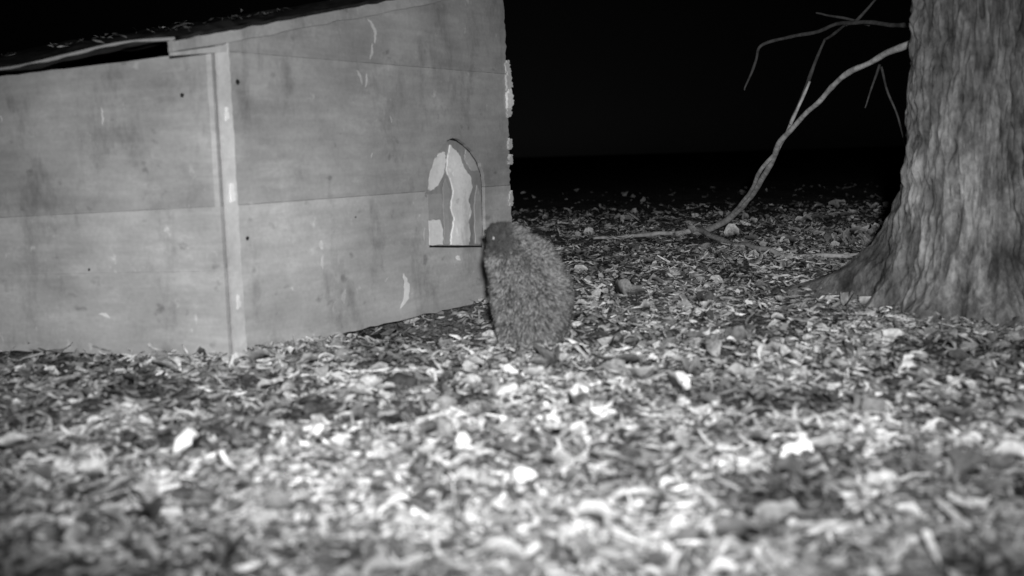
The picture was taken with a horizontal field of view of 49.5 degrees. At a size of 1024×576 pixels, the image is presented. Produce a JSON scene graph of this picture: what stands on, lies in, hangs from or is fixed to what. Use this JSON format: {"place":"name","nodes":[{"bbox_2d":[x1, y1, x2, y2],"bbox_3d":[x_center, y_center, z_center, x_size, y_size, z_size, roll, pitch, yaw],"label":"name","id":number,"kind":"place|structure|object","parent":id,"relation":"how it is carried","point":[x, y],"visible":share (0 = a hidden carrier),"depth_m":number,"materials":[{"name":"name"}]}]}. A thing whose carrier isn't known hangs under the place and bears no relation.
{"place":"outdoors","nodes":[
{"label":"outdoors","id":0,"kind":"place"},
{"bbox_2d":[0,0,911,157],"label":"sky","id":1,"kind":"structure","parent":0,"point":[590,77],"materials":[{"name":"black"}]},
{"bbox_2d":[0,146,1023,575],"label":"ground","id":2,"kind":"structure","parent":0,"point":[690,176],"depth_m":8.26,"materials":[{"name":"plant"}]},
{"bbox_2d":[0,63,58,75],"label":"side wall","id":3,"kind":"structure","parent":2,"relation":"on","point":[55,66],"depth_m":6.28,"materials":[{"name":"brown wood"}]},
{"bbox_2d":[0,271,232,357],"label":"front panel bottom","id":4,"kind":"object","parent":2,"relation":"on","point":[166,311],"visible":0.84,"depth_m":4.31,"materials":[{"name":"grey wood"}]},
{"bbox_2d":[99,313,109,317],"bbox_3d":[-1.588,0.107,4.327,0.051,0.022,0.002,0,7,17],"label":"scratch","id":5,"kind":"object","parent":4,"relation":"on","point":[105,315],"visible":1,"depth_m":4.32,"materials":[{"name":"white wood"}]},
{"bbox_2d":[119,400,140,412],"bbox_3d":[-1.159,0.363,3.364,0.076,0.044,0.060,-2,7,0],"label":"pale stone","id":6,"kind":"object","parent":2,"relation":"on","point":[129,404],"visible":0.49,"depth_m":3.35,"materials":[{"name":"grey stone"}]},
{"bbox_2d":[58,43,213,68],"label":"wall","id":7,"kind":"structure","parent":2,"relation":"on","point":[160,50],"depth_m":6.30,"materials":[{"name":"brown wood"}]},
{"bbox_2d":[0,0,388,70],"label":"tar paper roof","id":8,"kind":"structure","parent":7,"relation":"on","point":[42,52],"depth_m":4.37,"materials":[{"name":"black"}]},
{"bbox_2d":[0,37,174,69],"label":"eave edge strip","id":9,"kind":"object","parent":8,"relation":"attached to","point":[88,50],"visible":1,"depth_m":3.95,"materials":[{"name":"grey wood"}]},
{"bbox_2d":[1,7,292,56],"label":"roof twigs","id":10,"kind":"object","parent":8,"relation":"on","point":[183,24],"visible":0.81,"depth_m":4.87,"materials":[{"name":"grey plant"}]},
{"bbox_2d":[167,0,441,51],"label":"rake board","id":11,"kind":"object","parent":8,"relation":"on","point":[272,28],"visible":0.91,"depth_m":4.34,"materials":[{"name":"grey wood"}]},
{"bbox_2d":[169,45,226,55],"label":"rake end block","id":12,"kind":"structure","parent":11,"relation":"attached to","point":[218,49],"depth_m":3.97,"materials":[{"name":"grey wood"}]},
{"bbox_2d":[214,0,505,73],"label":"gable panel","id":13,"kind":"structure","parent":7,"relation":"attached to","point":[466,35],"depth_m":5.03,"materials":[{"name":"grey wood"}]},
{"bbox_2d":[368,19,376,41],"bbox_3d":[-0.602,-1.106,4.783,0.002,0.100,0.056,3,8,32],"label":"gnaw mark","id":14,"kind":"object","parent":13,"relation":"attached to","point":[374,29],"visible":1,"depth_m":4.79,"materials":[{"name":"grey wood"}]},
{"bbox_2d":[504,60,510,73],"bbox_3d":[-0.022,-1.131,5.678,0.008,0.070,0.058,3,8,32],"label":"torn edge","id":15,"kind":"object","parent":13,"relation":"attached to","point":[507,66],"visible":1,"depth_m":5.67,"materials":[{"name":"grey wood"}]},
{"bbox_2d":[206,53,229,358],"bbox_3d":[-1.091,-0.296,4.119,0.025,1.138,0.008,0,7,17],"label":"corner batten","id":16,"kind":"object","parent":2,"relation":"on","point":[220,243],"visible":0.92,"depth_m":4.11,"materials":[{"name":"grey wood"}]},
{"bbox_2d":[219,129,503,204],"bbox_3d":[-0.568,-0.496,4.937,0.018,1.270,1.922,3,8,32],"label":"seam backing","id":17,"kind":"object","parent":2,"relation":"on","point":[311,199],"visible":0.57,"depth_m":4.42,"materials":[{"name":"grey wood"}]},
{"bbox_2d":[420,139,482,247],"bbox_3d":[-0.286,-0.450,5.365,0.001,0.600,0.550,3,8,32],"label":"window frame","id":18,"kind":"object","parent":17,"relation":"attached to","point":[439,246],"visible":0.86,"depth_m":5.41,"materials":[{"name":"black wood"}]},
{"bbox_2d":[238,185,511,348],"bbox_3d":[-0.530,-0.133,4.986,0.018,0.578,1.960,3,8,32],"label":"panel","id":19,"kind":"object","parent":2,"relation":"on","point":[291,286],"visible":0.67,"depth_m":4.71,"materials":[{"name":"grey wood"}]},
{"bbox_2d":[342,289,345,303],"bbox_3d":[-0.711,0.036,4.697,0.002,0.061,0.030,3,8,32],"label":"gnaw mark","id":20,"kind":"object","parent":19,"relation":"attached to","point":[343,296],"visible":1,"depth_m":4.70,"materials":[{"name":"grey wood"}]},
{"bbox_2d":[216,52,510,204],"bbox_3d":[-0.546,-0.702,4.916,0.020,0.566,1.960,3,8,32],"label":"panel","id":21,"kind":"object","parent":19,"relation":"on","point":[308,128],"visible":0.98,"depth_m":4.70,"materials":[{"name":"grey wood"}]},
{"bbox_2d":[215,43,246,356],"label":"corner trim","id":22,"kind":"structure","parent":21,"relation":"attached to","point":[227,143],"depth_m":4.12,"materials":[{"name":"grey wood"}]},
{"bbox_2d":[225,107,229,120],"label":"chewed trim","id":23,"kind":"structure","parent":22,"relation":"attached to","point":[227,114],"depth_m":4.08,"materials":[{"name":"white wood"}]},
{"bbox_2d":[230,183,235,202],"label":"chewed trim","id":24,"kind":"structure","parent":22,"relation":"attached to","point":[232,195],"depth_m":4.12,"materials":[{"name":"white wood"}]},
{"bbox_2d":[237,295,241,308],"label":"chewed trim","id":25,"kind":"structure","parent":22,"relation":"attached to","point":[239,302],"depth_m":4.17,"materials":[{"name":"white wood"}]},
{"bbox_2d":[505,71,512,90],"bbox_3d":[-0.016,-1.060,5.690,0.012,0.104,0.062,3,8,32],"label":"torn edge","id":26,"kind":"object","parent":21,"relation":"attached to","point":[508,81],"visible":1,"depth_m":5.68,"materials":[{"name":"grey wood"}]},
{"bbox_2d":[506,108,511,117],"bbox_3d":[-0.015,-0.911,5.705,0.008,0.073,0.057,3,8,32],"label":"torn edge","id":27,"kind":"object","parent":21,"relation":"attached to","point":[508,112],"visible":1,"depth_m":5.70,"materials":[{"name":"grey wood"}]},
{"bbox_2d":[506,138,512,149],"bbox_3d":[-0.011,-0.743,5.721,0.012,0.061,0.048,3,8,32],"label":"torn edge","id":28,"kind":"object","parent":21,"relation":"attached to","point":[509,145],"visible":1,"depth_m":5.71,"materials":[{"name":"grey wood"}]},
{"bbox_2d":[505,89,514,107],"bbox_3d":[-0.011,-0.973,5.702,0.014,0.101,0.068,3,8,32],"label":"torn edge","id":29,"kind":"object","parent":21,"relation":"attached to","point":[509,95],"visible":1,"depth_m":5.69,"materials":[{"name":"grey wood"}]},
{"bbox_2d":[507,154,512,164],"bbox_3d":[-0.012,-0.663,5.724,0.014,0.054,0.050,3,8,32],"label":"torn edge","id":30,"kind":"object","parent":21,"relation":"attached to","point":[510,159],"visible":1,"depth_m":5.72,"materials":[{"name":"grey wood"}]},
{"bbox_2d":[400,273,409,307],"bbox_3d":[-0.487,0.011,5.046,0.002,0.155,0.074,3,8,32],"label":"gnaw mark","id":31,"kind":"object","parent":19,"relation":"attached to","point":[406,289],"visible":1,"depth_m":5.05,"materials":[{"name":"white wood"}]},
{"bbox_2d":[424,140,481,245],"bbox_3d":[-0.283,-0.449,5.364,0.005,0.528,0.478,3,8,32],"label":"ply","id":32,"kind":"object","parent":19,"relation":"on","point":[474,175],"visible":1,"depth_m":5.38,"materials":[{"name":"grey wood"}]},
{"bbox_2d":[427,194,442,218],"bbox_3d":[-0.362,-0.385,5.235,0.003,0.119,0.124,3,8,32],"label":"chewed sliver","id":33,"kind":"object","parent":32,"relation":"attached to","point":[435,204],"visible":1,"depth_m":5.23,"materials":[{"name":"grey wood"}]},
{"bbox_2d":[429,219,443,244],"bbox_3d":[-0.359,-0.263,5.247,0.005,0.125,0.112,3,8,32],"label":"chewed sliver","id":34,"kind":"object","parent":32,"relation":"attached to","point":[436,233],"visible":1,"depth_m":5.24,"materials":[{"name":"white wood"}]},
{"bbox_2d":[428,152,445,190],"bbox_3d":[-0.356,-0.550,5.229,0.008,0.180,0.151,3,8,32],"label":"chewed sliver","id":35,"kind":"object","parent":32,"relation":"attached to","point":[437,172],"visible":1,"depth_m":5.23,"materials":[{"name":"white wood"}]},
{"bbox_2d":[443,179,449,243],"bbox_3d":[-0.313,-0.366,5.316,0.002,0.313,0.061,3,8,32],"label":"chewed sliver","id":36,"kind":"object","parent":32,"relation":"attached to","point":[446,191],"visible":1,"depth_m":5.31,"materials":[{"name":"grey wood"}]},
{"bbox_2d":[446,145,472,244],"bbox_3d":[-0.253,-0.449,5.398,0.008,0.492,0.210,3,8,32],"label":"chewed sliver","id":37,"kind":"object","parent":32,"relation":"attached to","point":[459,176],"visible":1,"depth_m":5.39,"materials":[{"name":"white wood"}]},
{"bbox_2d":[464,150,477,170],"bbox_3d":[-0.202,-0.628,5.468,0.005,0.107,0.115,3,8,32],"label":"chewed sliver","id":38,"kind":"object","parent":32,"relation":"attached to","point":[470,161],"visible":1,"depth_m":5.46,"materials":[{"name":"grey wood"}]},
{"bbox_2d":[474,185,482,243],"bbox_3d":[-0.171,-0.366,5.536,0.005,0.296,0.068,3,8,32],"label":"chewed sliver","id":39,"kind":"object","parent":32,"relation":"attached to","point":[477,219],"visible":1,"depth_m":5.53,"materials":[{"name":"grey wood"}]},
{"bbox_2d":[508,190,513,205],"bbox_3d":[-0.007,-0.465,5.752,0.008,0.082,0.046,3,8,32],"label":"torn edge","id":40,"kind":"object","parent":19,"relation":"attached to","point":[510,200],"visible":1,"depth_m":5.75,"materials":[{"name":"grey wood"}]},
{"bbox_2d":[382,372,417,394],"bbox_3d":[-0.351,0.308,3.493,0.113,0.090,0.100,-2,7,0],"label":"dark stone","id":41,"kind":"object","parent":2,"relation":"on","point":[398,378],"visible":0.56,"depth_m":3.47,"materials":[{"name":"grey stone"}]},
{"bbox_2d":[495,382,521,400],"bbox_3d":[-0.009,0.317,3.375,0.076,0.065,0.068,1,7,20],"label":"pale stone","id":42,"kind":"object","parent":2,"relation":"on","point":[508,387],"visible":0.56,"depth_m":3.35,"materials":[{"name":"white stone"}]},
{"bbox_2d":[483,220,575,351],"bbox_3d":[0.074,-0.009,4.447,0.375,0.549,0.555,-2,7,0],"label":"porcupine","id":43,"kind":"object","parent":2,"relation":"on","point":[530,290],"visible":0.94,"depth_m":4.23,"materials":[{"name":"white"}]},
{"bbox_2d":[693,307,705,314],"bbox_3d":[0.835,0.104,4.952,0.060,0.042,0.052,-2,7,0],"label":"pale stone","id":44,"kind":"object","parent":2,"relation":"on","point":[696,310],"visible":0.59,"depth_m":4.93,"materials":[{"name":"white stone"}]},
{"bbox_2d":[593,0,909,259],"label":"fallen branch","id":45,"kind":"object","parent":2,"relation":"on","point":[758,181],"visible":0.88,"depth_m":6.39,"materials":[{"name":"grey wood"}]},
{"bbox_2d":[771,0,1023,327],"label":"tree","id":46,"kind":"object","parent":2,"relation":"on","point":[947,242],"visible":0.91,"depth_m":4.59,"materials":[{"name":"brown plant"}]},
{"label":"front backing","id":47,"kind":"object","parent":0,"visible":0},
{"bbox_2d":[0,53,223,217],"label":"front panel","id":48,"kind":"object","parent":47,"relation":"attached to","point":[147,145],"visible":0.94,"depth_m":4.22,"materials":[{"name":"grey wood"}]},
{"bbox_2d":[0,206,227,274],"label":"front panel","id":49,"kind":"object","parent":47,"relation":"attached to","point":[130,241],"visible":1,"depth_m":4.27,"materials":[{"name":"grey wood"}]}
]}

